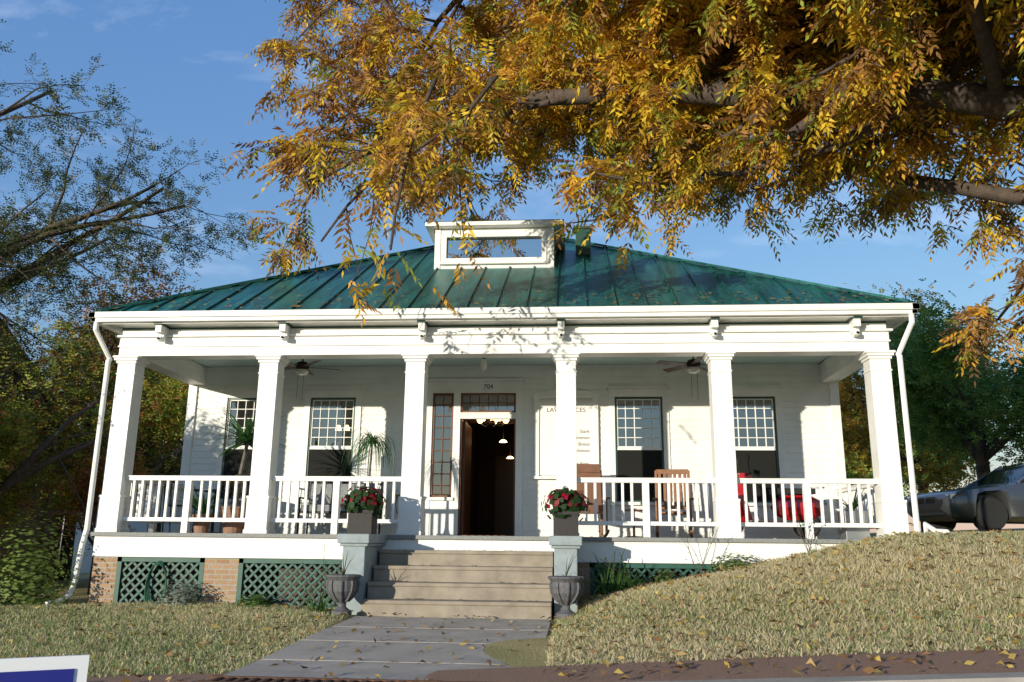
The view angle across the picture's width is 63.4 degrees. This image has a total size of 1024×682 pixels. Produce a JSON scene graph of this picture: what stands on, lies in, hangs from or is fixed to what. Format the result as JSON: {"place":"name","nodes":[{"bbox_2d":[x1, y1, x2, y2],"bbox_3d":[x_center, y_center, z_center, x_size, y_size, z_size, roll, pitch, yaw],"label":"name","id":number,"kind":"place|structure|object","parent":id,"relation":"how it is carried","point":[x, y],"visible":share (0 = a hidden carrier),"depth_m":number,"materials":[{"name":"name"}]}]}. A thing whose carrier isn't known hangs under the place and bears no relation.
{"place":"outdoors","nodes":[
{"label":"outdoors","id":0,"kind":"place"},
{"bbox_2d":[52,431,167,593],"bbox_3d":[-7.160,3.111,14.542,1.974,2.943,3.012,7,-15,-25],"label":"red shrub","id":1,"kind":"object","parent":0,"point":[82,486],"depth_m":14.83,"materials":[{"name":"plant"}]},
{"bbox_2d":[0,19,273,493],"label":"live oak tree","id":2,"kind":"object","parent":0,"point":[13,233],"depth_m":17.54,"materials":[{"name":"green plant"}]},
{"bbox_2d":[196,616,550,681],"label":"front path","id":3,"kind":"structure","parent":0,"point":[404,667],"depth_m":7.88,"materials":[{"name":"concrete"}]},
{"bbox_2d":[480,358,486,370],"bbox_3d":[-0.488,0.328,14.133,0.124,0.360,0.124,0,-14,4],"label":"porch light","id":4,"kind":"object","parent":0,"point":[483,363],"visible":0.77,"depth_m":14.07,"materials":[{"name":"white glass"}]},
{"bbox_2d":[144,456,869,601],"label":"small porch fittings","id":5,"kind":"object","parent":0,"point":[853,533],"visible":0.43,"depth_m":12.36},
{"bbox_2d":[284,356,733,399],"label":"ceiling fans","id":6,"kind":"object","parent":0,"point":[693,366],"visible":0.85,"depth_m":14.19,"materials":[{"name":"black metal"}]},
{"bbox_2d":[0,528,1023,677],"bbox_3d":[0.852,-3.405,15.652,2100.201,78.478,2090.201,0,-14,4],"label":"lawn ground","id":7,"kind":"structure","parent":0,"point":[525,654],"depth_m":8.39,"materials":[{"name":"plant"}]},
{"bbox_2d":[0,343,77,561],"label":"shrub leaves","id":8,"kind":"object","parent":7,"relation":"on","point":[11,448],"visible":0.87,"depth_m":14.37,"materials":[{"name":"green plant"}]},
{"bbox_2d":[0,317,80,583],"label":"tree","id":9,"kind":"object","parent":7,"relation":"on","point":[49,535],"depth_m":20.61,"materials":[{"name":"green plant"}]},
{"bbox_2d":[0,391,154,498],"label":"shrub wood","id":10,"kind":"object","parent":7,"relation":"on","point":[14,478],"visible":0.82,"depth_m":14.13,"materials":[{"name":"brown plant"}]},
{"bbox_2d":[2,244,204,580],"bbox_3d":[-11.150,2.019,22.552,9.545,9.040,7.417,-4,-14,19],"label":"tree","id":11,"kind":"object","parent":7,"relation":"on","point":[146,296],"depth_m":21.29,"materials":[{"name":"green plant"}]},
{"bbox_2d":[46,359,182,532],"bbox_3d":[-7.812,2.909,18.942,3.858,5.482,5.468,0,-14,4],"label":"shrub wood","id":12,"kind":"object","parent":7,"relation":"on","point":[158,529],"visible":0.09,"depth_m":18.16,"materials":[{"name":"brown plant"}]},
{"bbox_2d":[4,292,242,555],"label":"tree leaves","id":13,"kind":"object","parent":7,"relation":"on","point":[157,398],"visible":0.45,"depth_m":17.10,"materials":[{"name":"green plant"}]},
{"bbox_2d":[71,426,184,572],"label":"white neighbour house","id":14,"kind":"structure","parent":7,"relation":"on","point":[87,559],"depth_m":28.75,"materials":[{"name":"white"}]},
{"bbox_2d":[88,556,739,608],"bbox_3d":[-0.276,4.045,13.244,12.000,1.102,2.555,0,-14,4],"label":"lattice skirting","id":15,"kind":"object","parent":7,"relation":"on","point":[119,580],"visible":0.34,"depth_m":12.42,"materials":[{"name":"wood"}]},
{"bbox_2d":[0,279,896,613],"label":"shrubs","id":16,"kind":"object","parent":7,"relation":"on","point":[172,595],"visible":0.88,"depth_m":11.89,"materials":[{"name":"green plant"}]},
{"bbox_2d":[325,509,583,617],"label":"planters","id":17,"kind":"object","parent":7,"relation":"on","point":[343,590],"visible":0.95,"depth_m":10.65,"materials":[{"name":"grey stone"}]},
{"bbox_2d":[339,486,387,517],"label":"potted flowers","id":18,"kind":"object","parent":17,"relation":"on","point":[356,500],"visible":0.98,"depth_m":11.63,"materials":[{"name":"green plant"}]},
{"bbox_2d":[541,486,589,520],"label":"potted flowers","id":19,"kind":"object","parent":17,"relation":"on","point":[564,499],"visible":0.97,"depth_m":11.40,"materials":[{"name":"green plant"}]},
{"bbox_2d":[337,534,581,619],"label":"front steps","id":20,"kind":"structure","parent":7,"relation":"on","point":[467,589],"depth_m":11.20,"materials":[{"name":"concrete"}]},
{"bbox_2d":[294,533,802,600],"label":"fallen leaves","id":21,"kind":"object","parent":20,"relation":"on","point":[476,565],"visible":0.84,"depth_m":11.86,"materials":[{"name":"orange plant"}]},
{"bbox_2d":[91,532,859,563],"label":"porch floor","id":22,"kind":"structure","parent":7,"relation":"on","point":[311,546],"depth_m":12.18,"materials":[{"name":"white paint"}]},
{"bbox_2d":[162,481,245,532],"bbox_3d":[-5.030,2.866,14.395,1.622,0.935,1.393,0,-14,4],"label":"porch bistro set","id":23,"kind":"object","parent":22,"relation":"on","point":[170,504],"visible":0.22,"depth_m":14.09,"materials":[{"name":"black metal"}]},
{"bbox_2d":[192,443,372,532],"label":"porch plant pots","id":24,"kind":"object","parent":22,"relation":"on","point":[228,527],"visible":0.37,"depth_m":13.12,"materials":[{"name":"orange ceramic"}]},
{"bbox_2d":[297,481,382,533],"bbox_3d":[-2.997,2.899,14.506,1.350,0.966,0.585,0,-14,4],"label":"iron porch bench","id":25,"kind":"object","parent":22,"relation":"on","point":[329,496],"visible":0.36,"depth_m":14.67,"materials":[{"name":"black"}]},
{"bbox_2d":[93,350,908,537],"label":"porch columns","id":26,"kind":"structure","parent":22,"relation":"on","point":[889,503],"depth_m":12.55,"materials":[{"name":"white wood"}]},
{"bbox_2d":[43,303,949,605],"bbox_3d":[0.202,3.447,19.574,12.714,4.437,15.729,0,-14,4],"label":"eave and gutters","id":27,"kind":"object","parent":26,"relation":"on","point":[189,347],"depth_m":12.85,"materials":[{"name":"white wood"}]},
{"bbox_2d":[97,238,911,311],"bbox_3d":[0.253,-0.468,20.664,12.596,3.756,15.596,0,-14,4],"label":"roof hip","id":28,"kind":"object","parent":27,"relation":"on","point":[585,276],"visible":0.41,"depth_m":14.00,"materials":[{"name":"green metal"}]},
{"bbox_2d":[424,219,591,268],"bbox_3d":[-0.001,-1.745,16.539,3.200,1.264,2.068,0,-14,4],"label":"roof dormer","id":29,"kind":"object","parent":28,"relation":"on","point":[513,243],"visible":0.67,"depth_m":15.73,"materials":[{"name":"white wood"}]},
{"bbox_2d":[122,475,880,538],"bbox_3d":[-0.261,2.754,13.572,11.820,0.865,2.420,0,-14,4],"label":"porch railing","id":30,"kind":"object","parent":22,"relation":"on","point":[153,502],"visible":0.79,"depth_m":12.55,"materials":[{"name":"white wood"}]},
{"bbox_2d":[577,464,609,536],"bbox_3d":[1.249,2.634,13.751,0.658,1.207,0.847,1,-14,-3],"label":"rocking chair","id":31,"kind":"object","parent":22,"relation":"on","point":[588,470],"visible":0.43,"depth_m":13.91,"materials":[{"name":"brown wood"}]},
{"bbox_2d":[653,469,693,537],"bbox_3d":[2.661,2.669,13.684,0.658,1.137,0.847,-2,-14,10],"label":"rocking chair","id":32,"kind":"object","parent":22,"relation":"on","point":[669,472],"visible":0.92,"depth_m":13.92,"materials":[{"name":"brown wood"}]},
{"bbox_2d":[736,455,826,538],"bbox_3d":[4.179,2.546,13.467,1.849,1.310,0.819,0,-14,4],"label":"red scooter","id":33,"kind":"object","parent":22,"relation":"on","point":[799,509],"visible":0.52,"depth_m":13.34,"materials":[{"name":"red"}]},
{"bbox_2d":[174,363,846,538],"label":"house walls","id":34,"kind":"structure","parent":7,"relation":"on","point":[812,430],"depth_m":15.24,"materials":[{"name":"white paint"}]},
{"bbox_2d":[335,395,513,458],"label":"pendant lights","id":35,"kind":"object","parent":34,"relation":"attached to","point":[493,422],"visible":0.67,"depth_m":16.40,"materials":[{"name":"white glass"}]},
{"bbox_2d":[212,378,786,535],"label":"windows and door","id":36,"kind":"structure","parent":34,"relation":"attached to","point":[449,514],"depth_m":15.08,"materials":[{"name":"white paint"}]},
{"bbox_2d":[533,389,599,478],"bbox_3d":[0.981,1.658,14.976,1.220,1.659,0.090,0,-14,4],"label":"sign board","id":37,"kind":"object","parent":34,"relation":"attached to","point":[545,440],"visible":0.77,"depth_m":14.99,"materials":[{"name":"white paint"}]},
{"bbox_2d":[547,408,584,411],"bbox_3d":[0.988,1.252,15.086,0.696,0.080,0.004,0,-14,4],"label":"sign lettering","id":38,"kind":"object","parent":37,"relation":"attached to","point":[555,410],"visible":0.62,"depth_m":15.09,"materials":[{"name":"brown paint"}]},
{"bbox_2d":[0,529,1023,681],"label":"grass","id":39,"kind":"structure","parent":7,"relation":"on","point":[869,670],"depth_m":8.34,"materials":[{"name":"plant"}]},
{"bbox_2d":[843,394,974,496],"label":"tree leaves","id":40,"kind":"object","parent":7,"relation":"on","point":[851,472],"depth_m":74.04,"materials":[{"name":"green plant"}]},
{"bbox_2d":[844,347,992,531],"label":"tree","id":41,"kind":"object","parent":7,"relation":"on","point":[923,470],"visible":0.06,"depth_m":42.48,"materials":[{"name":"green plant"}]},
{"bbox_2d":[838,278,1023,525],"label":"green tree leaves","id":42,"kind":"object","parent":7,"relation":"on","point":[857,425],"visible":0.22,"depth_m":41.62,"materials":[{"name":"green plant"}]},
{"bbox_2d":[853,280,1023,479],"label":"green tree","id":43,"kind":"object","parent":7,"relation":"on","point":[924,364],"depth_m":29.12,"materials":[{"name":"green plant"}]},
{"bbox_2d":[904,463,1023,531],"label":"parked sedan","id":44,"kind":"object","parent":7,"relation":"on","point":[993,499],"visible":0.94,"depth_m":16.59,"materials":[{"name":"grey paint"}]},
{"bbox_2d":[0,0,1023,546],"label":"sky","id":45,"kind":"structure","parent":0,"point":[184,71],"materials":[{"name":"blue"}]},
{"bbox_2d":[167,405,873,517],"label":"potted plants","id":46,"kind":"object","parent":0,"point":[247,436],"visible":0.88,"depth_m":13.40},
{"bbox_2d":[86,648,1023,681],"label":"curb","id":47,"kind":"structure","parent":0,"point":[947,669],"depth_m":6.35,"materials":[{"name":"concrete"}]},
{"bbox_2d":[0,655,89,681],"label":"yard sign","id":48,"kind":"object","parent":47,"relation":"on","point":[70,668],"visible":1,"depth_m":2.03,"materials":[{"name":"white plastic"}]},
{"bbox_2d":[290,513,825,609],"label":"rose stems","id":49,"kind":"object","parent":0,"point":[604,562],"visible":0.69,"depth_m":11.67,"materials":[{"name":"plant"}]},
{"bbox_2d":[221,0,1023,387],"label":"pecan tree","id":50,"kind":"object","parent":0,"point":[651,136],"depth_m":13.01,"materials":[{"name":"yellow plant"}]}
]}

